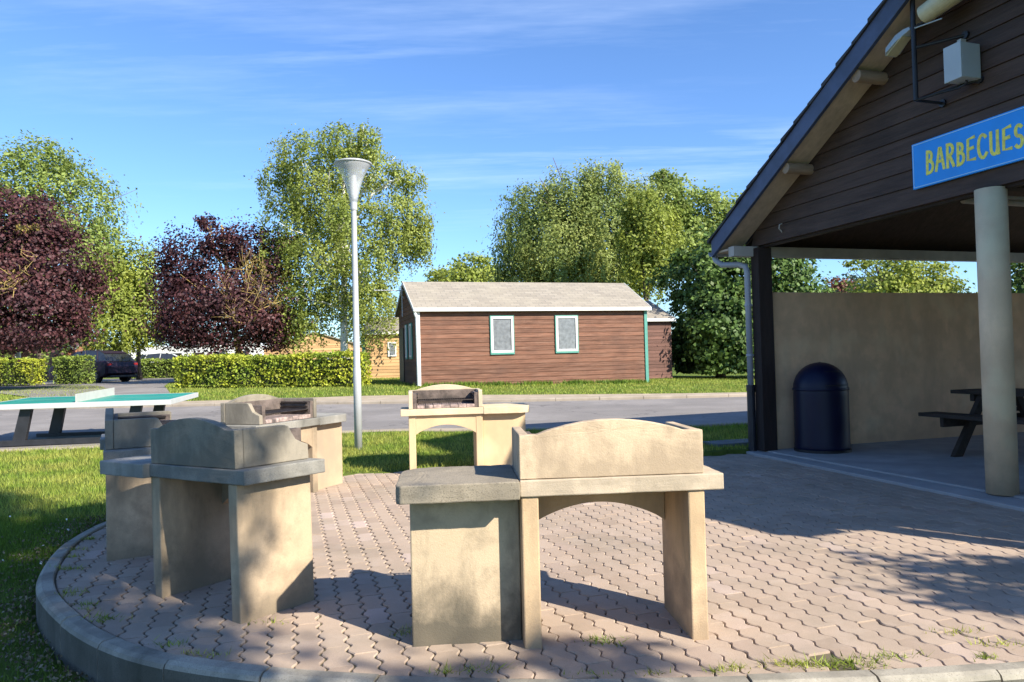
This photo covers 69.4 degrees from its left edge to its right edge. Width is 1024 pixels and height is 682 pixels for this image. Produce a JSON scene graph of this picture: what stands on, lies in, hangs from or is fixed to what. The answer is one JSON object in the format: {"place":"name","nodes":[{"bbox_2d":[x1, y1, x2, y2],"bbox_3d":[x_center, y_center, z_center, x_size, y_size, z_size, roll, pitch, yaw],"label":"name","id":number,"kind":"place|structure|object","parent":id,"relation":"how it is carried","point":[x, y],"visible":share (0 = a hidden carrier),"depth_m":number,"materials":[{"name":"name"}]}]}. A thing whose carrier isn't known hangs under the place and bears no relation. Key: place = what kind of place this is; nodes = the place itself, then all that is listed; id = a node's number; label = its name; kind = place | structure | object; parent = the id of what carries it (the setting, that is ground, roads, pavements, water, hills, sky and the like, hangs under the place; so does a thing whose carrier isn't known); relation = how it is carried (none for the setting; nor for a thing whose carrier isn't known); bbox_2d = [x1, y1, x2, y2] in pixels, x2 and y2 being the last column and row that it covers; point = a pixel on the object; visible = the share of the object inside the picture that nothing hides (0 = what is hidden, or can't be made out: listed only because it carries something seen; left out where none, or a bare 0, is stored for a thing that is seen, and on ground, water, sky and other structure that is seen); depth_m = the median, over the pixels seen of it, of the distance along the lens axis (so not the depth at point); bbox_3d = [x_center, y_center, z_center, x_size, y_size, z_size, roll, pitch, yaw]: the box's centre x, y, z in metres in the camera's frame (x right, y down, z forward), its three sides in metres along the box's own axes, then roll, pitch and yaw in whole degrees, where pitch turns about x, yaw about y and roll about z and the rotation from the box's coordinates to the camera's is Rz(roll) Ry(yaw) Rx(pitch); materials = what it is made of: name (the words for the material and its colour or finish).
{"place":"outdoors","nodes":[
{"label":"outdoors","id":0,"kind":"place"},
{"bbox_2d":[0,378,177,396],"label":"side road","id":1,"kind":"structure","parent":0,"point":[146,386],"depth_m":28.71,"materials":[{"name":"grey asphalt"}]},
{"bbox_2d":[49,350,137,382],"bbox_3d":[-21.623,1.315,38.178,4.430,1.658,1.870,-2,-1,23],"label":"parked car","id":2,"kind":"object","parent":1,"relation":"on","point":[122,366],"visible":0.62,"depth_m":37.21,"materials":[{"name":"paint"}]},
{"bbox_2d":[0,369,754,681],"bbox_3d":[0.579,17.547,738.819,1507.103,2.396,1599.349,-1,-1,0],"label":"lawn","id":3,"kind":"structure","parent":0,"point":[713,452],"depth_m":8.34,"materials":[{"name":"green plant"}]},
{"bbox_2d":[0,357,47,385],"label":"hedge","id":4,"kind":"object","parent":3,"relation":"on","point":[23,371],"visible":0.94,"depth_m":34.41,"materials":[{"name":"green plant"}]},
{"bbox_2d":[0,324,59,379],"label":"cabin","id":5,"kind":"object","parent":3,"relation":"on","point":[19,355],"visible":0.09,"depth_m":47.01,"materials":[{"name":"grey"}]},
{"bbox_2d":[0,511,105,681],"bbox_3d":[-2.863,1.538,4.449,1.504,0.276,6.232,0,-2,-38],"label":"grass","id":6,"kind":"structure","parent":3,"relation":"on","point":[36,531],"depth_m":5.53,"materials":[{"name":"green plant"}]},
{"bbox_2d":[0,179,120,361],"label":"plum tree","id":7,"kind":"object","parent":3,"relation":"on","point":[21,292],"visible":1,"depth_m":26.62,"materials":[{"name":"purple plant"}]},
{"bbox_2d":[0,128,147,380],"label":"broadleaf tree","id":8,"kind":"object","parent":3,"relation":"on","point":[61,173],"visible":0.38,"depth_m":45.73,"materials":[{"name":"green plant"}]},
{"bbox_2d":[51,354,97,384],"bbox_3d":[-20.899,1.407,35.258,2.485,1.571,1.151,-2,-1,25],"label":"hedge","id":9,"kind":"object","parent":3,"relation":"on","point":[76,369],"visible":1,"depth_m":34.95,"materials":[{"name":"green plant"}]},
{"bbox_2d":[60,340,93,360],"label":"cabin","id":10,"kind":"object","parent":3,"relation":"on","point":[75,350],"visible":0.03,"depth_m":52.89,"materials":[{"name":"orange wood"}]},
{"bbox_2d":[66,228,177,379],"bbox_3d":[-21.043,-1.895,40.292,6.837,8.694,6.682,-1,-1,0],"label":"broadleaf tree","id":11,"kind":"object","parent":3,"relation":"on","point":[128,282],"visible":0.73,"depth_m":39.13,"materials":[{"name":"green plant"}]},
{"bbox_2d":[128,346,166,358],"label":"caravan","id":12,"kind":"object","parent":3,"relation":"on","point":[152,351],"depth_m":66.16,"materials":[{"name":"white metal"}]},
{"bbox_2d":[141,353,176,362],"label":"parked car","id":13,"kind":"object","parent":3,"relation":"on","point":[163,355],"visible":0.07,"depth_m":51.20,"materials":[{"name":"grey paint"}]},
{"bbox_2d":[165,347,207,355],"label":"caravan","id":14,"kind":"object","parent":3,"relation":"on","point":[179,353],"visible":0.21,"depth_m":64.06,"materials":[{"name":"white metal"}]},
{"bbox_2d":[131,354,284,378],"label":"hedge","id":15,"kind":"object","parent":3,"relation":"on","point":[159,368],"visible":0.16,"depth_m":45.85,"materials":[{"name":"green plant"}]},
{"bbox_2d":[123,207,330,359],"bbox_3d":[-12.098,-1.901,31.806,8.428,7.842,7.161,-1,-1,0],"label":"plum tree","id":16,"kind":"object","parent":3,"relation":"on","point":[228,307],"visible":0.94,"depth_m":31.26,"materials":[{"name":"purple plant"}]},
{"bbox_2d":[206,343,263,355],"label":"caravan","id":17,"kind":"object","parent":3,"relation":"on","point":[254,353],"visible":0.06,"depth_m":60.10,"materials":[{"name":"white metal"}]},
{"bbox_2d":[171,348,372,387],"bbox_3d":[-8.191,0.995,24.974,7.335,1.375,1.452,-2,-1,18],"label":"hedge","id":18,"kind":"object","parent":3,"relation":"on","point":[291,370],"visible":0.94,"depth_m":24.49,"materials":[{"name":"green plant"}]},
{"bbox_2d":[262,332,361,358],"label":"cabin","id":19,"kind":"object","parent":3,"relation":"on","point":[328,348],"visible":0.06,"depth_m":46.49,"materials":[{"name":"orange"}]},
{"bbox_2d":[243,118,444,358],"bbox_3d":[-7.294,-3.997,31.931,8.785,11.763,5.193,-1,-1,0],"label":"birch tree","id":20,"kind":"object","parent":3,"relation":"on","point":[335,222],"visible":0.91,"depth_m":31.55,"materials":[{"name":"green plant"}]},
{"bbox_2d":[334,158,371,449],"bbox_3d":[-2.187,-0.469,10.345,0.524,4.124,0.524,-1,-1,0],"label":"street lamp","id":21,"kind":"object","parent":3,"relation":"on","point":[352,163],"visible":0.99,"depth_m":10.31,"materials":[{"name":"grey metal"}]},
{"bbox_2d":[0,375,754,401],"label":"grass","id":22,"kind":"structure","parent":3,"relation":"on","point":[377,382],"depth_m":22.76,"materials":[{"name":"green plant"}]},
{"bbox_2d":[361,317,399,378],"bbox_3d":[-4.009,0.328,35.450,5.780,3.070,4.810,-1,-1,-5],"label":"cabin","id":23,"kind":"object","parent":3,"relation":"on","point":[385,362],"visible":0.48,"depth_m":33.07,"materials":[{"name":"orange"}]},
{"bbox_2d":[388,342,396,356],"bbox_3d":[-5.366,0.366,33.080,0.380,0.650,0.045,-1,-1,-5],"label":"window","id":24,"kind":"structure","parent":23,"relation":"in","point":[391,352],"depth_m":33.08,"materials":[{"name":"white plastic"}]},
{"bbox_2d":[157,304,685,345],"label":"wood","id":25,"kind":"object","parent":3,"relation":"on","point":[331,334],"depth_m":108.55,"materials":[{"name":"green plant"}]},
{"bbox_2d":[412,247,504,281],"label":"broadleaf tree","id":26,"kind":"object","parent":3,"relation":"on","point":[459,271],"visible":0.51,"depth_m":60.73,"materials":[{"name":"green plant"}]},
{"bbox_2d":[178,392,746,402],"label":"gravel verge","id":27,"kind":"structure","parent":3,"relation":"on","point":[374,398],"depth_m":18.51,"materials":[{"name":"beige gravel"}]},
{"bbox_2d":[394,281,651,386],"bbox_3d":[0.288,-0.059,26.416,8.330,4.110,4.210,-1,-1,-17],"label":"cabin","id":28,"kind":"object","parent":3,"relation":"on","point":[487,332],"visible":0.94,"depth_m":24.73,"materials":[{"name":"brown wood"}]},
{"bbox_2d":[373,282,403,316],"bbox_3d":[-4.190,-1.416,25.181,1.027,1.185,0.500,-1,-1,-17],"label":"tv antenna","id":29,"kind":"object","parent":28,"relation":"attached to","point":[401,290],"visible":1,"depth_m":25.28,"materials":[{"name":"grey paint"}]},
{"bbox_2d":[399,328,404,381],"bbox_3d":[-3.952,0.577,26.500,0.030,2.050,1.000,-1,-1,-17],"label":"door","id":30,"kind":"structure","parent":28,"relation":"in","point":[401,331],"depth_m":26.39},
{"bbox_2d":[405,324,407,358],"bbox_3d":[-3.624,0.032,25.362,0.045,1.190,0.360,-1,-1,-17],"label":"window","id":31,"kind":"structure","parent":28,"relation":"in","point":[406,329],"depth_m":25.21,"materials":[{"name":"grey glass"}]},
{"bbox_2d":[409,323,412,358],"bbox_3d":[-3.359,0.005,24.475,0.045,1.190,0.510,-1,-1,-17],"label":"window","id":32,"kind":"structure","parent":28,"relation":"in","point":[410,324],"depth_m":24.42,"materials":[{"name":"grey glass"}]},
{"bbox_2d":[490,316,514,354],"bbox_3d":[-0.320,-0.196,24.203,0.820,1.270,0.045,-1,-1,-17],"label":"window","id":33,"kind":"structure","parent":28,"relation":"in","point":[502,341],"depth_m":24.20,"materials":[{"name":"white plastic"}]},
{"bbox_2d":[555,315,578,352],"bbox_3d":[1.850,-0.233,24.869,0.830,1.270,0.045,-1,-1,-17],"label":"window","id":34,"kind":"structure","parent":28,"relation":"in","point":[566,326],"depth_m":24.87,"materials":[{"name":"grey glass"}]},
{"bbox_2d":[414,378,656,386],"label":"weeds","id":35,"kind":"object","parent":3,"relation":"on","point":[575,381],"visible":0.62,"depth_m":24.38,"materials":[{"name":"green plant"}]},
{"bbox_2d":[476,156,684,305],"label":"willow tree","id":36,"kind":"object","parent":3,"relation":"on","point":[571,245],"visible":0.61,"depth_m":41.63,"materials":[{"name":"green plant"}]},
{"bbox_2d":[608,183,692,306],"bbox_3d":[6.974,-2.963,37.154,4.111,9.744,3.664,-1,-1,0],"label":"broadleaf tree","id":37,"kind":"object","parent":3,"relation":"on","point":[642,253],"visible":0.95,"depth_m":36.62,"materials":[{"name":"green plant"}]},
{"bbox_2d":[645,301,675,378],"bbox_3d":[3.608,-0.060,31.852,5.280,3.370,4.510,-1,-1,-17],"label":"cabin","id":38,"kind":"object","parent":3,"relation":"on","point":[659,319],"visible":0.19,"depth_m":30.46,"materials":[{"name":"brown wood"}]},
{"bbox_2d":[636,167,743,276],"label":"broadleaf tree","id":39,"kind":"object","parent":3,"relation":"on","point":[693,222],"visible":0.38,"depth_m":43.05,"materials":[{"name":"green plant"}]},
{"bbox_2d":[703,438,747,447],"bbox_3d":[2.985,1.376,9.969,0.700,0.050,0.400,-1,-1,-17],"label":"drain cover","id":40,"kind":"object","parent":3,"relation":"on","point":[733,443],"visible":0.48,"depth_m":9.83,"materials":[{"name":"grey metal"}]},
{"bbox_2d":[639,221,839,377],"bbox_3d":[9.999,-1.568,31.900,7.547,6.776,8.404,-1,-1,-26],"label":"broadleaf tree","id":41,"kind":"object","parent":3,"relation":"on","point":[708,336],"visible":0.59,"depth_m":30.13,"materials":[{"name":"green plant"}]},
{"bbox_2d":[820,276,855,292],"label":"plum tree","id":42,"kind":"object","parent":3,"relation":"on","point":[832,285],"visible":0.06,"depth_m":47.78,"materials":[{"name":"red plant"}]},
{"bbox_2d":[707,0,1023,511],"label":"barbecue shelter","id":43,"kind":"object","parent":3,"relation":"on","point":[832,178],"visible":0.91,"depth_m":8.54,"materials":[{"name":"brown wood"}]},
{"bbox_2d":[792,362,851,453],"bbox_3d":[3.891,0.820,9.307,0.676,1.112,0.676,-1,-1,-17],"label":"litter bin","id":44,"kind":"object","parent":43,"relation":"on","point":[821,407],"visible":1,"depth_m":9.04,"materials":[{"name":"blue plastic"}]},
{"bbox_2d":[910,0,983,106],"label":"pipe bracket","id":45,"kind":"object","parent":43,"relation":"attached to","point":[915,47],"visible":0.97,"depth_m":6.75,"materials":[{"name":"black metal"}]},
{"bbox_2d":[885,18,941,56],"bbox_3d":[3.683,-2.805,6.772,0.167,0.186,0.605,-1,-1,-17],"label":"floodlight","id":46,"kind":"object","parent":45,"relation":"attached to","point":[897,44],"visible":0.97,"depth_m":6.91,"materials":[{"name":"grey paint"}]},
{"bbox_2d":[914,0,961,26],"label":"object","id":47,"kind":"object","parent":45,"relation":"attached to","point":[928,11],"visible":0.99,"depth_m":6.56,"materials":[{"name":"beige paint"}]},
{"bbox_2d":[941,38,980,93],"bbox_3d":[3.918,-2.432,6.529,0.225,0.418,0.311,-1,-1,-17],"label":"junction box","id":48,"kind":"object","parent":45,"relation":"attached to","point":[962,63],"visible":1,"depth_m":6.40,"materials":[{"name":"grey paint"}]},
{"bbox_2d":[912,106,1023,189],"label":"sign board","id":49,"kind":"object","parent":43,"relation":"attached to","point":[996,141],"visible":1,"depth_m":6.51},
{"bbox_2d":[918,388,1023,456],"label":"picnic table","id":50,"kind":"object","parent":43,"relation":"on","point":[971,420],"visible":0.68,"depth_m":8.53,"materials":[{"name":"brown wood"}]},
{"bbox_2d":[960,196,1023,206],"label":"strip light","id":51,"kind":"object","parent":43,"relation":"attached to","point":[1015,200],"visible":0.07,"depth_m":8.65,"materials":[{"name":"white plastic"}]},
{"bbox_2d":[832,260,977,292],"bbox_3d":[20.215,-1.619,38.578,9.111,6.671,7.675,-2,-1,17],"label":"broadleaf tree","id":52,"kind":"object","parent":3,"relation":"on","point":[909,280],"visible":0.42,"depth_m":37.02,"materials":[{"name":"green plant"}]},
{"bbox_2d":[1010,263,1023,292],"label":"broadleaf tree","id":53,"kind":"object","parent":3,"relation":"on","point":[1017,283],"visible":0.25,"depth_m":33.75,"materials":[{"name":"green plant"}]},
{"bbox_2d":[0,397,755,448],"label":"road","id":54,"kind":"structure","parent":0,"point":[661,411],"depth_m":14.43,"materials":[{"name":"grey asphalt"}]},
{"bbox_2d":[0,388,197,446],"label":"table tennis","id":55,"kind":"object","parent":54,"relation":"on","point":[108,397],"visible":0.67,"depth_m":11.37,"materials":[{"name":"teal metal"}]},
{"bbox_2d":[1,422,747,451],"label":"lawn kerb","id":56,"kind":"structure","parent":54,"relation":"on","point":[428,429],"depth_m":11.82,"materials":[{"name":"grey concrete"}]},
{"bbox_2d":[15,393,746,409],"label":"road kerb","id":57,"kind":"structure","parent":54,"relation":"on","point":[524,399],"depth_m":16.86,"materials":[{"name":"grey concrete"}]},
{"bbox_2d":[0,421,756,522],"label":"grass","id":58,"kind":"structure","parent":0,"point":[53,488],"depth_m":9.35,"materials":[{"name":"green plant"}]},
{"bbox_2d":[0,0,1021,345],"label":"sky","id":59,"kind":"structure","parent":0,"point":[180,99],"materials":[{"name":"blue"}]},
{"bbox_2d":[45,487,1022,681],"bbox_3d":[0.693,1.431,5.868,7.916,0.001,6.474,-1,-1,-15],"label":"weeds","id":60,"kind":"object","parent":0,"point":[841,667],"visible":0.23,"depth_m":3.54,"materials":[{"name":"plant"}]},
{"bbox_2d":[100,408,173,560],"bbox_3d":[-2.848,1.025,5.659,0.543,1.063,1.492,-1,-2,-28],"label":"barbecue","id":61,"kind":"object","parent":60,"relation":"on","point":[129,530],"visible":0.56,"depth_m":5.04,"materials":[{"name":"beige concrete"}]},
{"bbox_2d":[100,417,324,623],"bbox_3d":[-1.772,0.962,4.291,1.492,1.062,0.543,-4,-3,37],"label":"barbecue","id":62,"kind":"object","parent":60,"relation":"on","point":[232,505],"visible":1,"depth_m":3.98,"materials":[{"name":"beige concrete"}]},
{"bbox_2d":[221,394,345,492],"bbox_3d":[-2.262,1.052,7.420,0.543,1.063,1.494,-2,-1,22],"label":"barbecue","id":63,"kind":"object","parent":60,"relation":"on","point":[321,435],"visible":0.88,"depth_m":7.45,"materials":[{"name":"beige concrete"}]},
{"bbox_2d":[400,384,528,469],"bbox_3d":[-0.548,1.039,8.697,1.493,1.063,0.543,-1,-1,-8],"label":"barbecue","id":64,"kind":"object","parent":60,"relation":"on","point":[490,425],"visible":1,"depth_m":8.54,"materials":[{"name":"beige concrete"}]},
{"bbox_2d":[36,521,1023,681],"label":"patio kerb","id":65,"kind":"structure","parent":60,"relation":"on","point":[78,642],"depth_m":3.18,"materials":[{"name":"concrete"}]},
{"bbox_2d":[396,418,723,648],"bbox_3d":[0.214,0.896,3.544,1.493,1.063,0.543,-1,-1,-4],"label":"barbecue","id":66,"kind":"object","parent":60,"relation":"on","point":[475,554],"visible":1,"depth_m":3.38,"materials":[{"name":"beige concrete"}]},
{"bbox_2d":[56,454,1023,680],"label":"paving","id":67,"kind":"structure","parent":0,"point":[939,560],"depth_m":4.10,"materials":[{"name":"beige brick"}]},
{"bbox_2d":[818,269,892,292],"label":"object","id":68,"kind":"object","parent":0,"point":[851,276],"depth_m":440.10,"materials":[{"name":"green plant"}]}
]}

